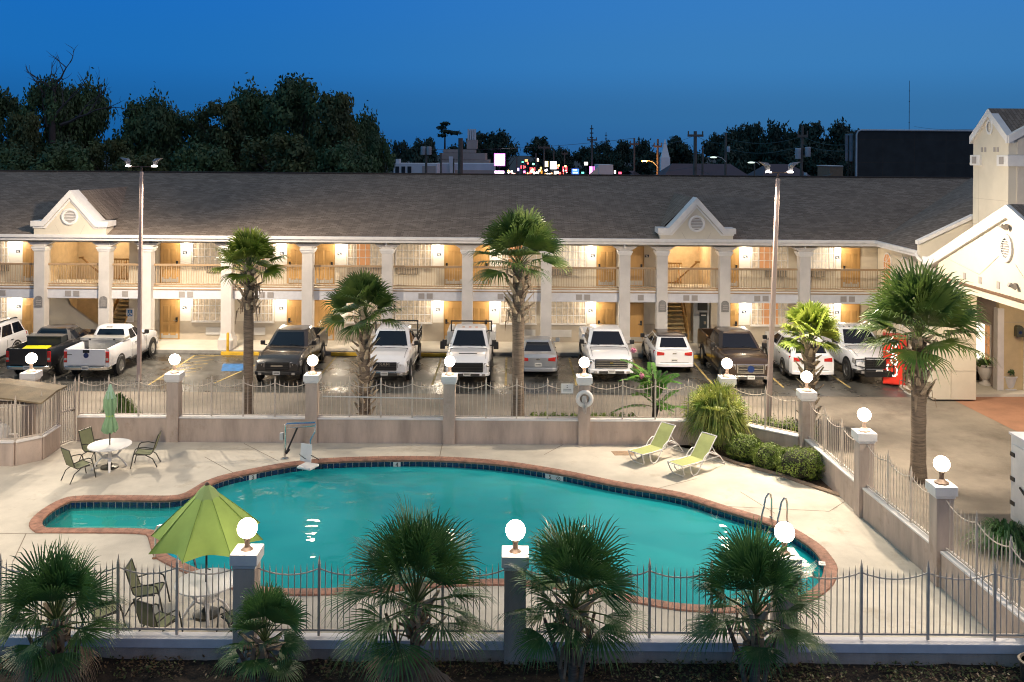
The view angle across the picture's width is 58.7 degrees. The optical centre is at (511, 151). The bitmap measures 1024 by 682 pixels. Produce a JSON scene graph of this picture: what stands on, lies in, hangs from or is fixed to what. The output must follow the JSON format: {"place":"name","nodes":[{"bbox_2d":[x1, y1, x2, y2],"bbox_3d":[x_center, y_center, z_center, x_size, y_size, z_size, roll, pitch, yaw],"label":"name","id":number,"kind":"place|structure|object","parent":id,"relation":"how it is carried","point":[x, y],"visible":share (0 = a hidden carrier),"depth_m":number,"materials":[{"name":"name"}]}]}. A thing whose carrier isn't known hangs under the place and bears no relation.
{"place":"outdoors","nodes":[
{"label":"outdoors","id":0,"kind":"place"},
{"bbox_2d":[103,155,759,173],"bbox_3d":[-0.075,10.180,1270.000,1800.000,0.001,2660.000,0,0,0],"label":"ground","id":1,"kind":"structure","parent":0,"point":[520,159],"depth_m":825.74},
{"bbox_2d":[442,129,490,162],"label":"stepped stone building","id":2,"kind":"structure","parent":1,"relation":"on","point":[471,156],"depth_m":165.00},
{"bbox_2d":[483,128,520,173],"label":"distant tree","id":3,"kind":"object","parent":1,"relation":"on","point":[502,140],"visible":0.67,"depth_m":188.09,"materials":[{"name":"green plant"}]},
{"bbox_2d":[522,136,556,173],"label":"distant tree","id":4,"kind":"object","parent":1,"relation":"on","point":[534,149],"visible":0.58,"depth_m":199.01,"materials":[{"name":"green plant"}]},
{"bbox_2d":[607,139,631,174],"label":"distant tree","id":5,"kind":"object","parent":1,"relation":"on","point":[619,158],"visible":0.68,"depth_m":168.72,"materials":[{"name":"green plant"}]},
{"bbox_2d":[667,135,692,163],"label":"distant tree","id":6,"kind":"object","parent":1,"relation":"on","point":[679,152],"visible":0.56,"depth_m":159.01,"materials":[{"name":"green plant"}]},
{"bbox_2d":[713,144,753,173],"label":"distant tree","id":7,"kind":"object","parent":1,"relation":"on","point":[739,160],"visible":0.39,"depth_m":139.15,"materials":[{"name":"green plant"}]},
{"bbox_2d":[737,121,764,172],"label":"distant tree","id":8,"kind":"object","parent":1,"relation":"on","point":[754,133],"visible":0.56,"depth_m":148.27,"materials":[{"name":"green plant"}]},
{"bbox_2d":[756,118,795,165],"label":"distant tree","id":9,"kind":"object","parent":1,"relation":"on","point":[776,134],"visible":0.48,"depth_m":143.91,"materials":[{"name":"green plant"}]},
{"bbox_2d":[787,120,829,175],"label":"distant tree","id":10,"kind":"object","parent":1,"relation":"on","point":[815,130],"visible":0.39,"depth_m":148.04,"materials":[{"name":"green plant"}]},
{"bbox_2d":[804,144,853,175],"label":"distant tree","id":11,"kind":"object","parent":1,"relation":"on","point":[823,157],"visible":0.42,"depth_m":138.88,"materials":[{"name":"green plant"}]},
{"bbox_2d":[823,116,853,175],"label":"distant tree","id":12,"kind":"object","parent":1,"relation":"on","point":[838,132],"visible":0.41,"depth_m":148.48,"materials":[{"name":"green plant"}]},
{"bbox_2d":[0,353,910,396],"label":"parking lot","id":13,"kind":"structure","parent":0,"point":[338,371],"depth_m":40.56,"materials":[{"name":"grey asphalt"}]},
{"bbox_2d":[0,317,28,358],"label":"white suv","id":14,"kind":"object","parent":13,"relation":"on","point":[13,331],"visible":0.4,"depth_m":43.50,"materials":[{"name":"paint"}]},
{"bbox_2d":[6,324,95,374],"bbox_3d":[-21.217,9.089,42.738,2.470,1.909,5.944,0,0,0],"label":"black pickup","id":15,"kind":"object","parent":13,"relation":"on","point":[47,345],"visible":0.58,"depth_m":40.88,"materials":[{"name":"paint"}]},
{"bbox_2d":[64,323,158,374],"bbox_3d":[-18.667,9.072,42.788,2.490,1.977,6.044,0,0,0],"label":"white tool box pickup","id":16,"kind":"object","parent":13,"relation":"on","point":[106,346],"visible":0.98,"depth_m":41.42,"materials":[{"name":"paint"}]},
{"bbox_2d":[121,158,162,380],"bbox_3d":[-16.279,5.141,39.900,1.813,9.780,0.300,0,0,0],"label":"lamp post","id":17,"kind":"object","parent":13,"relation":"on","point":[139,314],"visible":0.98,"depth_m":39.83,"materials":[{"name":"metal"}]},
{"bbox_2d":[255,325,327,379],"bbox_3d":[-10.167,9.136,42.312,2.520,1.981,6.144,0,0,0],"label":"dark grey pickup","id":18,"kind":"object","parent":13,"relation":"on","point":[289,349],"visible":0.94,"depth_m":40.90,"materials":[{"name":"paint"}]},
{"bbox_2d":[370,320,421,380],"bbox_3d":[-5.517,9.093,42.412,2.520,2.134,6.244,0,0,0],"label":"white pickup","id":19,"kind":"object","parent":13,"relation":"on","point":[397,352],"visible":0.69,"depth_m":41.13,"materials":[{"name":"paint"}]},
{"bbox_2d":[144,350,699,356],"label":"walkway kerb","id":20,"kind":"structure","parent":13,"relation":"on","point":[329,352],"depth_m":45.40,"materials":[{"name":"concrete"}]},
{"bbox_2d":[440,320,498,380],"bbox_3d":[-1.947,9.119,42.512,2.660,2.134,6.444,0,0,0],"label":"white utility truck","id":21,"kind":"object","parent":13,"relation":"on","point":[470,349],"visible":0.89,"depth_m":41.33,"materials":[{"name":"paint"}]},
{"bbox_2d":[524,336,559,371],"bbox_3d":[1.181,9.465,43.300,2.270,1.452,4.820,0,0,0],"label":"silver sedan","id":22,"kind":"object","parent":13,"relation":"on","point":[540,354],"visible":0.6,"depth_m":41.16,"materials":[{"name":"paint"}]},
{"bbox_2d":[579,324,633,378],"bbox_3d":[4.382,9.248,43.012,2.520,1.971,6.144,0,0,0],"label":"white pickup","id":23,"kind":"object","parent":13,"relation":"on","point":[604,349],"visible":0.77,"depth_m":41.34,"materials":[{"name":"paint"}]},
{"bbox_2d":[640,329,694,367],"bbox_3d":[7.481,9.393,44.100,2.330,1.696,4.620,0,0,0],"label":"white compact suv","id":24,"kind":"object","parent":13,"relation":"on","point":[666,348],"visible":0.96,"depth_m":42.26,"materials":[{"name":"paint"}]},
{"bbox_2d":[697,326,767,383],"bbox_3d":[10.282,9.253,42.312,2.550,2.054,6.444,0,0,0],"label":"dark brown pickup","id":25,"kind":"object","parent":13,"relation":"on","point":[742,351],"visible":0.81,"depth_m":41.12,"materials":[{"name":"paint"}]},
{"bbox_2d":[761,330,835,375],"bbox_3d":[13.431,9.387,43.150,2.470,1.798,5.320,0,0,0],"label":"white minivan","id":26,"kind":"object","parent":13,"relation":"on","point":[783,360],"visible":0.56,"depth_m":40.99,"materials":[{"name":"paint"}]},
{"bbox_2d":[817,322,894,380],"bbox_3d":[16.133,9.261,43.192,2.550,2.131,6.584,0,0,0],"label":"white guard pickup","id":27,"kind":"object","parent":13,"relation":"on","point":[850,360],"visible":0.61,"depth_m":41.01,"materials":[{"name":"paint"}]},
{"bbox_2d":[156,339,761,353],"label":"walkway","id":28,"kind":"structure","parent":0,"point":[332,345],"depth_m":46.66,"materials":[{"name":"concrete"}]},
{"bbox_2d":[0,170,972,352],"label":"motel building","id":29,"kind":"structure","parent":0,"point":[647,254],"depth_m":47.95,"materials":[{"name":"beige paint"}]},
{"bbox_2d":[160,243,179,282],"bbox_3d":[-18.018,5.818,47.907,1.050,2.140,0.134,0,0,0],"label":"door","id":30,"kind":"structure","parent":29,"relation":"in","point":[169,252],"depth_m":47.92,"materials":[{"name":"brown wood"}]},
{"bbox_2d":[160,299,179,338],"bbox_3d":[-18.040,8.803,47.907,1.050,2.110,0.134,0,0,0],"label":"door","id":31,"kind":"structure","parent":29,"relation":"in","point":[169,308],"depth_m":47.92,"materials":[{"name":"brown wood"}]},
{"bbox_2d":[191,299,220,322],"bbox_3d":[-15.911,8.299,47.929,1.980,1.350,0.137,0,0,0],"label":"window","id":32,"kind":"structure","parent":29,"relation":"in","point":[203,310],"depth_m":47.96,"materials":[{"name":"beige glass"}]},
{"bbox_2d":[192,243,220,263],"bbox_3d":[-15.889,5.324,47.929,1.980,1.380,0.137,0,0,0],"label":"window","id":33,"kind":"structure","parent":29,"relation":"in","point":[202,253],"depth_m":47.96,"materials":[{"name":"beige glass"}]},
{"bbox_2d":[315,244,334,283],"bbox_3d":[-9.868,5.878,47.907,1.050,2.140,0.134,0,0,0],"label":"door","id":34,"kind":"structure","parent":29,"relation":"in","point":[325,253],"depth_m":47.92,"materials":[{"name":"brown wood"}]},
{"bbox_2d":[347,244,381,267],"bbox_3d":[-7.715,5.384,47.929,2.030,1.380,0.137,0,0,0],"label":"window","id":35,"kind":"structure","parent":29,"relation":"in","point":[357,254],"depth_m":47.97,"materials":[{"name":"white glass"}]},
{"bbox_2d":[395,244,431,265],"bbox_3d":[-5.175,5.402,47.929,2.010,1.380,0.137,0,0,0],"label":"window","id":36,"kind":"structure","parent":29,"relation":"in","point":[405,254],"depth_m":47.96,"materials":[{"name":"white glass"}]},
{"bbox_2d":[395,301,431,323],"bbox_3d":[-5.197,8.377,47.929,2.010,1.350,0.137,0,0,0],"label":"window","id":37,"kind":"structure","parent":29,"relation":"in","point":[421,311],"depth_m":47.96,"materials":[{"name":"beige glass"}]},
{"bbox_2d":[444,245,461,284],"bbox_3d":[-3.059,5.928,47.907,1.030,2.140,0.134,0,0,0],"label":"door","id":38,"kind":"structure","parent":29,"relation":"in","point":[452,254],"depth_m":47.92,"materials":[{"name":"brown wood"}]},
{"bbox_2d":[551,302,586,324],"bbox_3d":[2.938,8.437,47.929,1.980,1.350,0.137,0,0,0],"label":"window","id":39,"kind":"structure","parent":29,"relation":"in","point":[562,313],"depth_m":47.96,"materials":[{"name":"beige glass"}]},
{"bbox_2d":[596,246,615,285],"bbox_3d":[4.971,5.987,47.907,1.030,2.140,0.134,0,0,0],"label":"door","id":40,"kind":"structure","parent":29,"relation":"in","point":[606,255],"depth_m":47.92,"materials":[{"name":"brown wood"}]},
{"bbox_2d":[630,303,643,342],"bbox_3d":[6.534,8.993,47.907,0.800,2.090,0.134,0,0,0],"label":"door","id":41,"kind":"structure","parent":29,"relation":"in","point":[636,309],"depth_m":47.92,"materials":[{"name":"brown wood"}]},
{"bbox_2d":[690,303,708,342],"bbox_3d":[9.985,8.948,48.355,0.840,2.250,0.790,0,0,0],"label":"vending machine","id":42,"kind":"object","parent":29,"relation":"on","point":[699,315],"visible":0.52,"depth_m":48.00,"materials":[{"name":"white paint"}]},
{"bbox_2d":[750,303,787,326],"bbox_3d":[13.563,8.515,47.929,2.030,1.350,0.137,0,0,0],"label":"window","id":43,"kind":"structure","parent":29,"relation":"in","point":[760,312],"depth_m":47.96,"materials":[{"name":"white glass"}]},
{"bbox_2d":[751,247,788,270],"bbox_3d":[13.585,5.540,47.929,2.030,1.380,0.137,0,0,0],"label":"window","id":44,"kind":"structure","parent":29,"relation":"in","point":[761,257],"depth_m":47.97,"materials":[{"name":"beige glass"}]},
{"bbox_2d":[841,248,859,287],"bbox_3d":[17.856,6.081,47.907,1.000,2.140,0.134,0,0,0],"label":"door","id":45,"kind":"structure","parent":29,"relation":"in","point":[850,257],"depth_m":47.92,"materials":[{"name":"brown wood"}]},
{"bbox_2d":[0,441,991,637],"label":"pool deck","id":46,"kind":"structure","parent":0,"point":[845,536],"depth_m":25.85,"materials":[{"name":"concrete"}]},
{"bbox_2d":[0,383,60,465],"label":"equipment enclosure","id":47,"kind":"object","parent":46,"relation":"on","point":[43,445],"visible":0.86,"depth_m":29.42,"materials":[{"name":"paint"}]},
{"bbox_2d":[59,378,75,446],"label":"pool gate","id":48,"kind":"structure","parent":47,"relation":"attached to","point":[73,408],"depth_m":31.29,"materials":[{"name":"beige metal"}]},
{"bbox_2d":[0,378,66,435],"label":"shade roof","id":49,"kind":"structure","parent":46,"relation":"on","point":[26,391],"depth_m":29.97,"materials":[{"name":"beige paint"}]},
{"bbox_2d":[100,384,118,470],"bbox_3d":[-12.814,8.726,29.000,0.540,2.660,0.532,0,0,0],"label":"closed umbrella","id":50,"kind":"object","parent":46,"relation":"on","point":[110,425],"visible":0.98,"depth_m":28.89,"materials":[{"name":"green fabric"}]},
{"bbox_2d":[87,438,131,472],"bbox_3d":[-12.821,9.685,29.000,1.320,0.742,1.320,0,0,-23],"label":"round table","id":51,"kind":"object","parent":46,"relation":"on","point":[103,445],"visible":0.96,"depth_m":28.90,"materials":[{"name":"white plastic"}]},
{"bbox_2d":[125,558,170,615],"bbox_3d":[-8.050,9.577,20.096,0.852,1.042,0.613,0,0,-7],"label":"patio chair","id":52,"kind":"object","parent":46,"relation":"on","point":[150,586],"visible":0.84,"depth_m":20.05,"materials":[{"name":"green fabric"}]},
{"bbox_2d":[133,599,183,631],"bbox_3d":[-7.283,9.582,18.723,0.613,1.042,0.852,0,0,26],"label":"patio chair","id":53,"kind":"object","parent":46,"relation":"on","point":[150,615],"visible":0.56,"depth_m":18.50,"materials":[{"name":"green fabric"}]},
{"bbox_2d":[174,568,232,626],"bbox_3d":[-6.671,9.730,19.850,1.320,0.742,1.320,0,0,-23],"label":"round table","id":54,"kind":"object","parent":46,"relation":"on","point":[209,587],"visible":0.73,"depth_m":19.72,"materials":[{"name":"white plastic"}]},
{"bbox_2d":[149,482,262,621],"bbox_3d":[-6.663,8.651,19.850,2.320,2.900,2.320,0,0,-19],"label":"open umbrella","id":55,"kind":"object","parent":46,"relation":"on","point":[206,519],"visible":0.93,"depth_m":19.35,"materials":[{"name":"green fabric"}]},
{"bbox_2d":[280,422,318,470],"bbox_3d":[-6.768,9.453,29.502,0.882,1.294,1.856,0,0,-38],"label":"pool lift","id":56,"kind":"object","parent":46,"relation":"on","point":[305,454],"visible":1,"depth_m":29.46,"materials":[{"name":"metal"}]},
{"bbox_2d":[29,456,837,612],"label":"swimming pool","id":57,"kind":"structure","parent":46,"relation":"in","point":[146,515],"depth_m":26.30,"materials":[{"name":"brick"}]},
{"bbox_2d":[167,466,822,604],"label":"pool water","id":58,"kind":"structure","parent":57,"relation":"in","point":[306,518],"depth_m":25.74,"materials":[{"name":"teal liquid"}]},
{"bbox_2d":[627,421,683,464],"bbox_3d":[4.799,9.675,30.315,2.252,1.016,0.685,0,0,-43],"label":"sun lounger","id":59,"kind":"object","parent":46,"relation":"on","point":[662,436],"visible":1,"depth_m":30.42,"materials":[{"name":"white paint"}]},
{"bbox_2d":[667,431,725,476],"bbox_3d":[5.925,9.683,29.227,2.252,1.016,0.685,0,0,-41],"label":"sun lounger","id":60,"kind":"object","parent":46,"relation":"on","point":[702,447],"visible":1,"depth_m":29.31,"materials":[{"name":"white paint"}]},
{"bbox_2d":[677,445,832,490],"bbox_3d":[8.592,10.201,29.372,1.686,0.001,7.164,0,0,-40],"label":"mulch bed","id":61,"kind":"object","parent":46,"relation":"on","point":[819,482],"visible":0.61,"depth_m":29.69,"materials":[{"name":"brown soil"}]},
{"bbox_2d":[678,376,752,451],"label":"fountain grass","id":62,"kind":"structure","parent":61,"relation":"on","point":[712,408],"depth_m":30.95,"materials":[{"name":"green plant"}]},
{"bbox_2d":[722,433,762,462],"bbox_3d":[7.707,9.768,30.171,1.383,1.005,1.205,0,0,0],"label":"boxwood shrub","id":63,"kind":"object","parent":61,"relation":"on","point":[742,445],"visible":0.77,"depth_m":29.89,"materials":[{"name":"green plant"}]},
{"bbox_2d":[748,441,786,470],"bbox_3d":[8.295,9.816,29.323,1.288,0.921,1.140,0,0,0],"label":"boxwood shrub","id":64,"kind":"object","parent":61,"relation":"on","point":[764,455],"visible":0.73,"depth_m":29.12,"materials":[{"name":"green plant"}]},
{"bbox_2d":[773,445,824,480],"bbox_3d":[9.061,9.774,28.537,1.714,1.099,1.557,0,0,0],"label":"boxwood shrub","id":65,"kind":"object","parent":61,"relation":"on","point":[800,463],"visible":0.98,"depth_m":28.18,"materials":[{"name":"green plant"}]},
{"bbox_2d":[731,386,1023,637],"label":"pool side wall","id":66,"kind":"structure","parent":46,"relation":"on","point":[914,542],"depth_m":23.16,"materials":[{"name":"paint"}]},
{"bbox_2d":[0,385,1023,608],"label":"driveway pavement","id":67,"kind":"structure","parent":0,"point":[972,446],"depth_m":34.80,"materials":[{"name":"concrete"}]},
{"bbox_2d":[0,143,35,169],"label":"dark tree","id":68,"kind":"object","parent":67,"relation":"on","point":[14,158],"visible":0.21,"depth_m":71.14,"materials":[{"name":"green plant"}]},
{"bbox_2d":[0,108,46,164],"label":"dark tree","id":69,"kind":"object","parent":67,"relation":"on","point":[25,132],"visible":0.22,"depth_m":75.23,"materials":[{"name":"green plant"}]},
{"bbox_2d":[15,73,85,154],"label":"dark tree","id":70,"kind":"object","parent":67,"relation":"on","point":[33,96],"visible":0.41,"depth_m":79.11,"materials":[{"name":"green plant"}]},
{"bbox_2d":[26,139,96,170],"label":"bush","id":71,"kind":"object","parent":67,"relation":"on","point":[61,156],"visible":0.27,"depth_m":68.83,"materials":[{"name":"green plant"}]},
{"bbox_2d":[24,44,140,149],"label":"dead snag","id":72,"kind":"object","parent":67,"relation":"on","point":[52,133],"visible":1,"depth_m":78.39,"materials":[{"name":"brown wood"}]},
{"bbox_2d":[59,67,116,161],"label":"dark tree","id":73,"kind":"object","parent":67,"relation":"on","point":[92,125],"visible":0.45,"depth_m":83.31,"materials":[{"name":"green plant"}]},
{"bbox_2d":[82,136,133,170],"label":"dark tree","id":74,"kind":"object","parent":67,"relation":"on","point":[110,147],"visible":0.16,"depth_m":77.44,"materials":[{"name":"green plant"}]},
{"bbox_2d":[108,152,175,170],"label":"dark tree","id":75,"kind":"object","parent":67,"relation":"on","point":[143,160],"visible":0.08,"depth_m":69.30,"materials":[{"name":"green plant"}]},
{"bbox_2d":[112,81,180,168],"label":"dark tree","id":76,"kind":"object","parent":67,"relation":"on","point":[149,128],"visible":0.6,"depth_m":80.87,"materials":[{"name":"green plant"}]},
{"bbox_2d":[167,108,202,166],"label":"dark tree","id":77,"kind":"object","parent":67,"relation":"on","point":[182,126],"visible":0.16,"depth_m":86.92,"materials":[{"name":"green plant"}]},
{"bbox_2d":[166,131,243,171],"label":"dark tree","id":78,"kind":"object","parent":67,"relation":"on","point":[195,158],"visible":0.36,"depth_m":70.81,"materials":[{"name":"green plant"}]},
{"bbox_2d":[186,97,253,171],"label":"dark tree","id":79,"kind":"object","parent":67,"relation":"on","point":[230,134],"visible":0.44,"depth_m":83.08,"materials":[{"name":"green plant"}]},
{"bbox_2d":[205,226,290,413],"bbox_3d":[-9.607,6.422,33.378,2.956,7.516,2.859,0,0,0],"label":"palm tree","id":80,"kind":"object","parent":67,"relation":"on","point":[248,247],"visible":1,"depth_m":33.23,"materials":[{"name":"green plant"}]},
{"bbox_2d":[219,72,282,171],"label":"dark tree","id":81,"kind":"object","parent":67,"relation":"on","point":[252,104],"visible":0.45,"depth_m":88.02,"materials":[{"name":"green plant"}]},
{"bbox_2d":[234,130,316,171],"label":"dark tree","id":82,"kind":"object","parent":67,"relation":"on","point":[294,153],"visible":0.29,"depth_m":71.15,"materials":[{"name":"green plant"}]},
{"bbox_2d":[262,72,321,159],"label":"dark tree","id":83,"kind":"object","parent":67,"relation":"on","point":[291,110],"visible":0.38,"depth_m":84.16,"materials":[{"name":"green plant"}]},
{"bbox_2d":[304,88,365,160],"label":"dark tree","id":84,"kind":"object","parent":67,"relation":"on","point":[335,125],"visible":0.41,"depth_m":78.51,"materials":[{"name":"green plant"}]},
{"bbox_2d":[305,131,377,172],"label":"bush","id":85,"kind":"object","parent":67,"relation":"on","point":[343,158],"visible":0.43,"depth_m":71.14,"materials":[{"name":"green plant"}]},
{"bbox_2d":[316,268,406,414],"bbox_3d":[-5.309,7.228,33.422,3.172,5.966,3.455,0,0,23],"label":"palm tree","id":86,"kind":"object","parent":67,"relation":"on","point":[361,289],"visible":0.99,"depth_m":33.14,"materials":[{"name":"green plant"}]},
{"bbox_2d":[351,100,382,172],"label":"dark tree","id":87,"kind":"object","parent":67,"relation":"on","point":[368,126],"visible":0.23,"depth_m":83.37,"materials":[{"name":"green plant"}]},
{"bbox_2d":[4,370,736,445],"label":"pool wall","id":88,"kind":"structure","parent":67,"relation":"on","point":[173,423],"depth_m":31.63,"materials":[{"name":"paint"}]},
{"bbox_2d":[365,131,395,172],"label":"dark tree","id":89,"kind":"object","parent":67,"relation":"on","point":[378,150],"visible":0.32,"depth_m":79.29,"materials":[{"name":"green plant"}]},
{"bbox_2d":[0,655,1021,681],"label":"planting bed","id":90,"kind":"object","parent":67,"relation":"on","point":[192,671],"visible":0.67,"depth_m":17.61,"materials":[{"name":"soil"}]},
{"bbox_2d":[0,534,139,681],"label":"palmetto","id":91,"kind":"object","parent":90,"relation":"on","point":[50,583],"visible":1,"depth_m":16.72,"materials":[{"name":"green plant"}]},
{"bbox_2d":[211,580,312,681],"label":"palmetto","id":92,"kind":"object","parent":90,"relation":"on","point":[274,606],"visible":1,"depth_m":16.93,"materials":[{"name":"green plant"}]},
{"bbox_2d":[315,492,508,681],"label":"palmetto","id":93,"kind":"object","parent":90,"relation":"on","point":[418,546],"visible":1,"depth_m":16.54,"materials":[{"name":"green plant"}]},
{"bbox_2d":[493,513,655,681],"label":"palmetto","id":94,"kind":"object","parent":90,"relation":"on","point":[581,557],"visible":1,"depth_m":16.71,"materials":[{"name":"green plant"}]},
{"bbox_2d":[675,515,844,681],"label":"palmetto","id":95,"kind":"object","parent":90,"relation":"on","point":[754,556],"visible":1,"depth_m":16.84,"materials":[{"name":"green plant"}]},
{"bbox_2d":[0,544,1023,666],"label":"front pool wall","id":96,"kind":"structure","parent":67,"relation":"on","point":[860,649],"depth_m":17.99,"materials":[{"name":"paint"}]},
{"bbox_2d":[466,201,573,415],"bbox_3d":[0.230,6.021,33.393,4.163,8.461,4.023,0,0,0],"label":"palm tree","id":97,"kind":"object","parent":67,"relation":"on","point":[530,234],"visible":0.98,"depth_m":33.17,"materials":[{"name":"green plant"}]},
{"bbox_2d":[610,347,689,416],"bbox_3d":[5.071,8.665,33.204,2.958,3.155,1.792,0,0,0],"label":"mimosa shrub","id":98,"kind":"object","parent":67,"relation":"on","point":[643,376],"visible":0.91,"depth_m":33.20,"materials":[{"name":"green plant"}]},
{"bbox_2d":[655,164,746,174],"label":"warehouse","id":99,"kind":"structure","parent":67,"relation":"on","point":[714,169],"depth_m":116.10,"materials":[{"name":"grey metal"}]},
{"bbox_2d":[759,162,799,422],"bbox_3d":[9.654,5.288,33.000,1.454,9.866,0.300,0,0,0],"label":"lamp post","id":100,"kind":"object","parent":67,"relation":"on","point":[773,295],"visible":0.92,"depth_m":32.93,"materials":[{"name":"metal"}]},
{"bbox_2d":[776,299,843,430],"bbox_3d":[10.871,7.824,32.951,2.529,5.011,2.814,0,0,0],"label":"palm tree","id":101,"kind":"object","parent":67,"relation":"on","point":[810,319],"visible":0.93,"depth_m":32.79,"materials":[{"name":"green plant"}]},
{"bbox_2d":[845,129,972,255],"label":"billboard","id":102,"kind":"object","parent":67,"relation":"on","point":[911,153],"visible":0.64,"depth_m":75.00,"materials":[{"name":"black metal"}]},
{"bbox_2d":[849,255,1004,483],"bbox_3d":[12.772,6.779,28.267,4.194,7.129,4.218,0,0,0],"label":"palm tree","id":103,"kind":"object","parent":67,"relation":"on","point":[923,299],"visible":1,"depth_m":27.98,"materials":[{"name":"green plant"}]},
{"bbox_2d":[875,108,1023,399],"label":"lobby building","id":104,"kind":"structure","parent":67,"relation":"on","point":[970,230],"depth_m":37.60,"materials":[{"name":"beige paint"}]},
{"bbox_2d":[958,516,1023,566],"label":"grass clump","id":105,"kind":"object","parent":67,"relation":"on","point":[1003,529],"visible":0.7,"depth_m":23.41,"materials":[{"name":"green plant"}]},
{"bbox_2d":[1009,432,1023,526],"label":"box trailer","id":106,"kind":"object","parent":67,"relation":"on","point":[1017,477],"visible":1,"depth_m":23.88,"materials":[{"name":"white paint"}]},
{"bbox_2d":[0,0,1023,156],"label":"sky","id":107,"kind":"structure","parent":0,"point":[555,70],"materials":[{"name":"blue"}]},
{"bbox_2d":[955,397,1023,431],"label":"paved court","id":108,"kind":"object","parent":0,"point":[1008,412],"visible":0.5,"depth_m":36.55,"materials":[{"name":"concrete"}]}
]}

